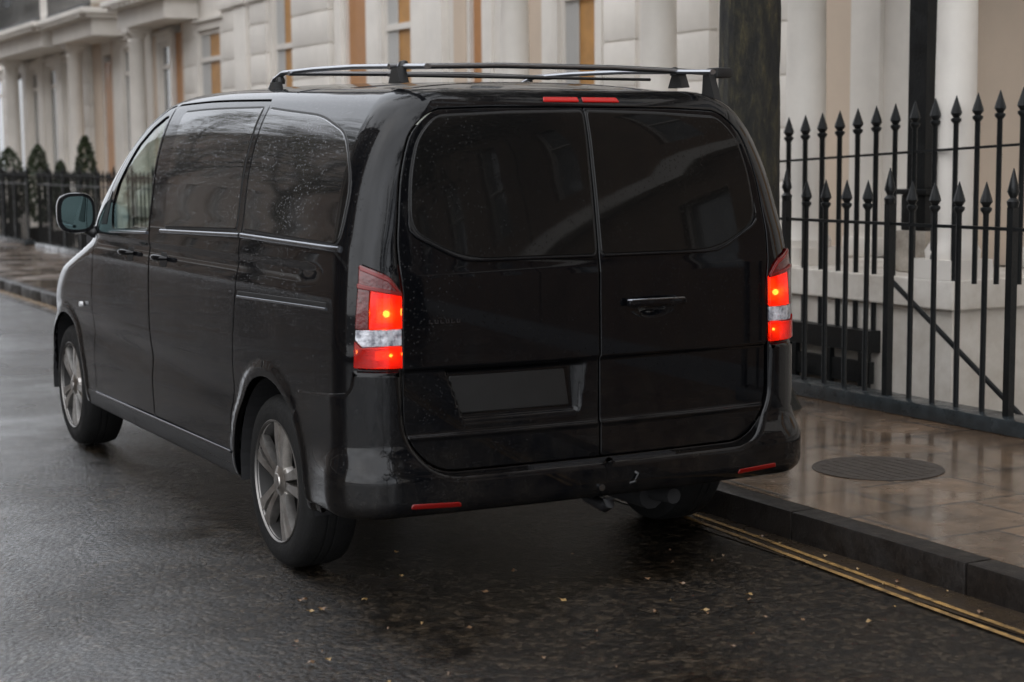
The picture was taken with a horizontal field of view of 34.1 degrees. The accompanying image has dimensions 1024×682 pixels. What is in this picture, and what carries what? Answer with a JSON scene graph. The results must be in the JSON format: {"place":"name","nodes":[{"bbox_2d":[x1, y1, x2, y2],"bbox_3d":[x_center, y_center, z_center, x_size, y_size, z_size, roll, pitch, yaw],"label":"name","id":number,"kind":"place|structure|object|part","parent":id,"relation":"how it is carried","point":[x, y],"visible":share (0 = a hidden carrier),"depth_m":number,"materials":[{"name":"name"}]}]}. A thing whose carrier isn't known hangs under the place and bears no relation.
{"place":"outdoors","nodes":[
{"label":"outdoors","id":0,"kind":"place"},
{"bbox_2d":[100,0,251,227],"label":"house","id":1,"kind":"structure","parent":0,"point":[179,51],"depth_m":27.00,"materials":[{"name":"white paint"}]},
{"bbox_2d":[152,29,174,144],"bbox_3d":[-5.763,-3.819,27.927,0.200,2.680,0.960,-4,7,-28],"label":"window","id":2,"kind":"structure","parent":1,"relation":"in","point":[167,61],"depth_m":28.00,"materials":[{"name":"white paint"}]},
{"bbox_2d":[175,32,182,103],"bbox_3d":[-5.392,-3.639,27.405,0.062,2.830,0.500,-4,7,-28],"label":"door","id":3,"kind":"structure","parent":1,"relation":"in","point":[177,35],"depth_m":27.35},
{"bbox_2d":[190,14,223,96],"bbox_3d":[-4.646,-3.626,25.869,0.200,2.730,1.460,-4,7,-28],"label":"window","id":4,"kind":"structure","parent":1,"relation":"in","point":[211,61],"depth_m":25.90,"materials":[{"name":"white paint"}]},
{"bbox_2d":[245,0,426,124],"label":"house","id":5,"kind":"structure","parent":0,"point":[291,34],"depth_m":21.36,"materials":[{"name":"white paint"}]},
{"bbox_2d":[268,0,293,86],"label":"window","id":6,"kind":"structure","parent":5,"relation":"in","point":[282,8],"depth_m":23.16,"materials":[{"name":"white paint"}]},
{"bbox_2d":[349,0,366,83],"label":"door","id":7,"kind":"structure","parent":5,"relation":"in","point":[357,27],"depth_m":20.86,"materials":[{"name":"orange wood"}]},
{"bbox_2d":[377,0,413,82],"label":"window","id":8,"kind":"structure","parent":5,"relation":"in","point":[398,13],"depth_m":19.83,"materials":[{"name":"white paint"}]},
{"bbox_2d":[0,296,1023,681],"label":"road","id":9,"kind":"structure","parent":0,"point":[130,552],"depth_m":5.99,"materials":[{"name":"grey asphalt"}]},
{"bbox_2d":[53,82,800,566],"bbox_3d":[-0.831,-0.274,8.148,2.234,1.896,4.997,-4,7,-28],"label":"van","id":10,"kind":"object","parent":9,"relation":"on","point":[323,318],"visible":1,"depth_m":6.12,"materials":[{"name":"black paint"}]},
{"bbox_3d":[-1.830,-0.410,8.149,0.285,1.436,1.057,-4,7,-28],"label":"front door","id":11,"kind":"part","parent":10,"relation":"part of","materials":[{"name":"black paint"}]},
{"bbox_3d":[-1.341,-0.324,7.249,0.285,1.425,1.399,-4,7,-28],"label":"sliding door","id":12,"kind":"part","parent":10,"relation":"part of","materials":[{"name":"black paint"}]},
{"bbox_3d":[-0.058,-0.192,5.894,0.771,1.259,0.147,-4,7,-28],"label":"rear door","id":13,"kind":"part","parent":10,"relation":"part of","materials":[{"name":"black paint"}]},
{"bbox_2d":[268,60,732,101],"bbox_3d":[-0.048,-1.036,6.803,1.480,0.170,1.568,-4,7,-28],"label":"roof rack","id":14,"kind":"object","parent":10,"relation":"on","point":[398,74],"visible":0.89,"depth_m":6.52,"materials":[{"name":"grey metal"}]},
{"bbox_3d":[0.632,-0.237,6.245,0.771,1.259,0.180,-4,7,-28],"label":"rear door","id":15,"kind":"part","parent":10,"relation":"part of","materials":[{"name":"black paint"}]},
{"bbox_2d":[0,277,1023,612],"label":"kerb","id":16,"kind":"structure","parent":9,"relation":"on","point":[986,579],"depth_m":6.40,"materials":[{"name":"stone"}]},
{"bbox_2d":[0,289,1023,635],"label":"gutter","id":17,"kind":"object","parent":9,"relation":"on","point":[1004,615],"visible":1,"depth_m":6.24,"materials":[{"name":"stone"}]},
{"bbox_2d":[0,291,1023,642],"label":"yellow line","id":18,"kind":"object","parent":17,"relation":"on","point":[822,567],"visible":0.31,"depth_m":6.12,"materials":[{"name":"paint"}]},
{"bbox_2d":[1,290,1023,633],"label":"yellow line","id":19,"kind":"object","parent":17,"relation":"on","point":[825,562],"visible":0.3,"depth_m":6.21,"materials":[{"name":"paint"}]},
{"bbox_2d":[0,241,1023,567],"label":"pavement","id":20,"kind":"structure","parent":0,"point":[970,499],"depth_m":7.48,"materials":[{"name":"grey stone"}]},
{"bbox_2d":[0,166,35,244],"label":"railing","id":21,"kind":"object","parent":20,"relation":"on","point":[13,211],"visible":0.99,"depth_m":29.44,"materials":[{"name":"black metal"}]},
{"bbox_2d":[35,165,117,254],"bbox_3d":[-6.759,-2.025,25.782,0.190,1.365,4.861,-4,7,-28],"label":"railing","id":22,"kind":"object","parent":20,"relation":"on","point":[64,247],"visible":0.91,"depth_m":26.34,"materials":[{"name":"black metal"}]},
{"bbox_2d":[124,166,153,227],"bbox_3d":[-4.083,-1.503,20.856,0.190,1.365,5.400,-4,7,-28],"label":"railing","id":23,"kind":"object","parent":20,"relation":"on","point":[136,178],"visible":0.16,"depth_m":22.65,"materials":[{"name":"black metal"}]},
{"bbox_2d":[718,0,801,410],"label":"tree","id":24,"kind":"object","parent":20,"relation":"on","point":[749,46],"visible":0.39,"depth_m":9.32,"materials":[{"name":"brown plant"}]},
{"bbox_2d":[812,456,944,480],"bbox_3d":[1.690,0.586,7.709,0.600,0.002,0.600,-4,7,-28],"label":"manhole cover","id":25,"kind":"object","parent":20,"relation":"on","point":[881,468],"visible":1,"depth_m":7.69,"materials":[{"name":"grey metal"}]},
{"bbox_2d":[780,168,1023,438],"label":"railing","id":26,"kind":"object","parent":20,"relation":"on","point":[1006,421],"visible":0.81,"depth_m":9.25,"materials":[{"name":"black metal"}]},
{"bbox_2d":[425,0,719,114],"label":"house","id":27,"kind":"structure","parent":0,"point":[683,34],"depth_m":15.57,"materials":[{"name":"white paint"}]},
{"bbox_2d":[473,0,481,81],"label":"door","id":28,"kind":"structure","parent":27,"relation":"in","point":[477,3],"depth_m":18.01,"materials":[{"name":"orange wood"}]},
{"bbox_2d":[553,0,604,84],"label":"window","id":29,"kind":"structure","parent":27,"relation":"in","point":[582,42],"depth_m":16.15,"materials":[{"name":"white paint"}]},
{"label":"ground","id":30,"kind":"structure","parent":0,"visible":0},
{"bbox_2d":[0,146,24,237],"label":"shrub","id":31,"kind":"object","parent":30,"relation":"on","point":[9,152],"visible":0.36,"depth_m":32.26,"materials":[{"name":"green plant"}]},
{"bbox_2d":[0,0,64,238],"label":"house","id":32,"kind":"structure","parent":30,"relation":"on","point":[26,47],"depth_m":36.00,"materials":[{"name":"white paint"}]},
{"bbox_2d":[0,70,6,184],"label":"window","id":33,"kind":"structure","parent":32,"relation":"in","point":[2,123],"depth_m":39.64,"materials":[{"name":"white paint"}]},
{"bbox_2d":[19,80,25,184],"bbox_3d":[-11.118,-4.632,37.962,0.062,2.580,1.200,-4,7,-28],"label":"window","id":34,"kind":"structure","parent":32,"relation":"in","point":[20,84],"depth_m":37.85,"materials":[{"name":"white"}]},
{"bbox_2d":[26,61,39,185],"bbox_3d":[-10.326,-4.709,36.327,0.200,2.680,1.160,-4,7,-28],"label":"window","id":35,"kind":"structure","parent":32,"relation":"in","point":[32,65],"depth_m":36.57,"materials":[{"name":"white paint"}]},
{"bbox_2d":[25,143,51,242],"bbox_3d":[-8.536,-1.445,30.331,0.559,4.278,0.564,-4,7,-28],"label":"shrub","id":36,"kind":"object","parent":30,"relation":"on","point":[43,164],"visible":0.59,"depth_m":30.08,"materials":[{"name":"green plant"}]},
{"bbox_2d":[52,159,73,246],"bbox_3d":[-7.729,-1.147,28.857,0.500,3.997,0.500,-4,7,-28],"label":"shrub","id":37,"kind":"object","parent":30,"relation":"on","point":[59,165],"visible":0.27,"depth_m":28.62,"materials":[{"name":"green plant"}]},
{"bbox_2d":[37,0,130,247],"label":"house","id":38,"kind":"structure","parent":30,"relation":"on","point":[87,80],"depth_m":31.58,"materials":[{"name":"white paint"}]},
{"bbox_2d":[42,57,57,183],"bbox_3d":[-9.541,-4.556,34.883,0.200,2.680,1.260,-4,7,-28],"label":"window","id":39,"kind":"structure","parent":38,"relation":"in","point":[49,62],"depth_m":35.19,"materials":[{"name":"white paint"}]},
{"bbox_2d":[60,54,69,172],"bbox_3d":[-8.828,-4.417,33.571,0.200,2.680,1.260,-4,7,-28],"label":"window","id":40,"kind":"structure","parent":38,"relation":"in","point":[63,56],"depth_m":33.92,"materials":[{"name":"white paint"}]},
{"bbox_2d":[105,62,114,183],"bbox_3d":[-7.471,-3.920,31.247,0.062,2.580,0.650,-4,7,-28],"label":"door","id":41,"kind":"structure","parent":38,"relation":"in","point":[108,77],"depth_m":31.27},
{"bbox_2d":[115,37,130,190],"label":"column","id":42,"kind":"structure","parent":38,"relation":"in","point":[122,41],"depth_m":30.14,"materials":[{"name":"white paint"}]},
{"bbox_2d":[73,135,101,247],"bbox_3d":[-6.922,-1.181,27.349,0.502,4.382,0.500,-4,7,-28],"label":"shrub","id":43,"kind":"object","parent":30,"relation":"on","point":[84,143],"visible":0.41,"depth_m":27.09,"materials":[{"name":"green plant"}]},
{"bbox_2d":[790,319,880,387],"bbox_3d":[1.856,1.135,12.293,0.730,2.740,3.120,-4,7,-28],"label":"basement landing","id":44,"kind":"object","parent":30,"relation":"on","point":[834,341],"visible":0.12,"depth_m":10.94,"materials":[{"name":"black metal"}]},
{"bbox_2d":[780,87,1023,329],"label":"railing","id":45,"kind":"object","parent":44,"relation":"on","point":[935,116],"visible":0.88,"depth_m":10.37,"materials":[{"name":"black metal"}]},
{"bbox_2d":[780,0,1023,413],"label":"house","id":46,"kind":"structure","parent":30,"relation":"on","point":[847,58],"depth_m":11.30,"materials":[{"name":"white paint"}]},
{"bbox_2d":[896,230,929,271],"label":"stone block","id":47,"kind":"structure","parent":46,"relation":"on","point":[902,241],"depth_m":10.74,"materials":[{"name":"beige stone"}]},
{"bbox_2d":[897,0,936,230],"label":"iron post","id":48,"kind":"object","parent":47,"relation":"on","point":[922,45],"visible":0.53,"depth_m":10.60,"materials":[{"name":"black metal"}]},
{"bbox_2d":[894,280,1023,414],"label":"handrail","id":49,"kind":"object","parent":30,"relation":"on","point":[950,342],"visible":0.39,"depth_m":9.58,"materials":[{"name":"black metal"}]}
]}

